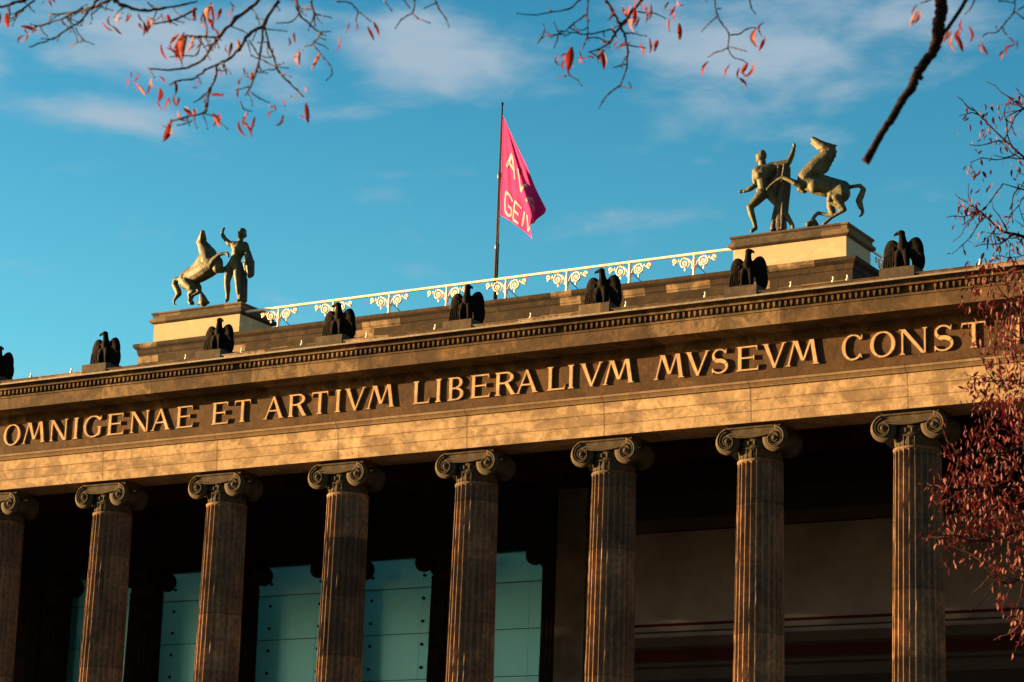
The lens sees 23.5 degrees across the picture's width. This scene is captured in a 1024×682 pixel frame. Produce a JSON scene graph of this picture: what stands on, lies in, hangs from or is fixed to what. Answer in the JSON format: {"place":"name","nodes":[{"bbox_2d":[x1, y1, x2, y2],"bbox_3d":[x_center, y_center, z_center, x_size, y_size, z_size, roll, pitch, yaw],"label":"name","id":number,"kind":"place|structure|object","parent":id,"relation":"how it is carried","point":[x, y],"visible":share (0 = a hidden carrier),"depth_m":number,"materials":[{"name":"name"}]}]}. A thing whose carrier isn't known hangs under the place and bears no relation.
{"place":"outdoors","nodes":[
{"label":"outdoors","id":0,"kind":"place"},
{"bbox_2d":[0,0,1023,378],"label":"sky","id":1,"kind":"structure","parent":0,"point":[390,182],"materials":[{"name":"blue"}]},
{"label":"forecourt","id":2,"kind":"structure","parent":0,"visible":0},
{"bbox_2d":[0,222,1023,681],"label":"museum building","id":3,"kind":"structure","parent":2,"relation":"on","point":[712,476],"depth_m":74.45,"materials":[{"name":"stone"}]},
{"bbox_2d":[0,346,13,379],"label":"eagle statue","id":4,"kind":"object","parent":3,"relation":"on","point":[7,365],"visible":0.92,"depth_m":78.87,"materials":[{"name":"brown metal"}]},
{"bbox_2d":[90,331,120,366],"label":"eagle statue","id":5,"kind":"object","parent":3,"relation":"on","point":[106,350],"visible":0.85,"depth_m":76.74,"materials":[{"name":"brown metal"}]},
{"bbox_2d":[168,589,176,677],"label":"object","id":6,"kind":"structure","parent":3,"relation":"in","point":[172,633],"depth_m":91.25,"materials":[{"name":"black metal"}]},
{"bbox_2d":[172,227,254,305],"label":"horse tamer statue","id":7,"kind":"object","parent":3,"relation":"on","point":[207,264],"visible":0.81,"depth_m":108.56,"materials":[{"name":"green metal"}]},
{"bbox_2d":[203,318,233,352],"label":"eagle statue","id":8,"kind":"object","parent":3,"relation":"on","point":[219,336],"visible":0.9,"depth_m":74.53,"materials":[{"name":"brown metal"}]},
{"bbox_2d":[265,580,321,674],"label":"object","id":9,"kind":"structure","parent":3,"relation":"in","point":[270,606],"depth_m":88.66,"materials":[{"name":"black metal"}]},
{"bbox_2d":[322,302,355,338],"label":"eagle statue","id":10,"kind":"object","parent":3,"relation":"on","point":[338,321],"visible":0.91,"depth_m":72.32,"materials":[{"name":"brown metal"}]},
{"bbox_2d":[367,574,425,670],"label":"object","id":11,"kind":"structure","parent":3,"relation":"in","point":[370,623],"depth_m":86.16,"materials":[{"name":"black metal"}]},
{"bbox_2d":[449,284,484,322],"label":"eagle statue","id":12,"kind":"object","parent":3,"relation":"on","point":[466,305],"visible":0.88,"depth_m":70.12,"materials":[{"name":"brown metal"}]},
{"bbox_2d":[246,248,731,326],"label":"roof railing","id":13,"kind":"object","parent":3,"relation":"on","point":[694,263],"visible":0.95,"depth_m":99.76,"materials":[{"name":"white metal"}]},
{"bbox_2d":[493,102,503,299],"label":"flagpole","id":14,"kind":"object","parent":3,"relation":"on","point":[496,260],"visible":1,"depth_m":100.98,"materials":[{"name":"grey metal"}]},
{"bbox_2d":[500,117,545,237],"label":"flag","id":15,"kind":"object","parent":14,"relation":"hanging from","point":[522,207],"visible":1,"depth_m":100.25,"materials":[{"name":"pink fabric"}]},
{"bbox_2d":[584,268,621,306],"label":"eagle statue","id":16,"kind":"object","parent":3,"relation":"on","point":[603,288],"visible":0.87,"depth_m":67.91,"materials":[{"name":"brown metal"}]},
{"bbox_2d":[729,249,767,288],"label":"eagle statue","id":17,"kind":"object","parent":3,"relation":"on","point":[746,271],"visible":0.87,"depth_m":65.70,"materials":[{"name":"brown metal"}]},
{"bbox_2d":[739,137,865,232],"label":"horse tamer statue","id":18,"kind":"object","parent":3,"relation":"on","point":[773,182],"visible":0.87,"depth_m":94.69,"materials":[{"name":"green metal"}]},
{"bbox_2d":[872,251,894,268],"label":"roof railing","id":19,"kind":"object","parent":3,"relation":"on","point":[880,265],"visible":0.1,"depth_m":94.80,"materials":[{"name":"white metal"}]},
{"bbox_2d":[882,230,924,270],"bbox_3d":[10.136,-2.291,63.634,1.169,1.160,0.619,-7,-17,31],"label":"eagle statue","id":20,"kind":"object","parent":3,"relation":"on","point":[902,252],"visible":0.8,"depth_m":63.49,"materials":[{"name":"brown metal"}]},
{"label":"lawn","id":21,"kind":"structure","parent":0,"visible":0},
{"bbox_2d":[0,0,448,141],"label":"linden tree","id":22,"kind":"object","parent":21,"relation":"on","point":[180,45],"visible":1,"depth_m":9.99,"materials":[{"name":"red plant"}]},
{"bbox_2d":[515,0,1023,164],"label":"linden tree","id":23,"kind":"object","parent":21,"relation":"on","point":[939,31],"visible":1,"depth_m":10.28,"materials":[{"name":"red plant"}]},
{"bbox_2d":[913,81,1023,659],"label":"red leaved tree","id":24,"kind":"object","parent":21,"relation":"on","point":[991,487],"visible":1,"depth_m":19.85,"materials":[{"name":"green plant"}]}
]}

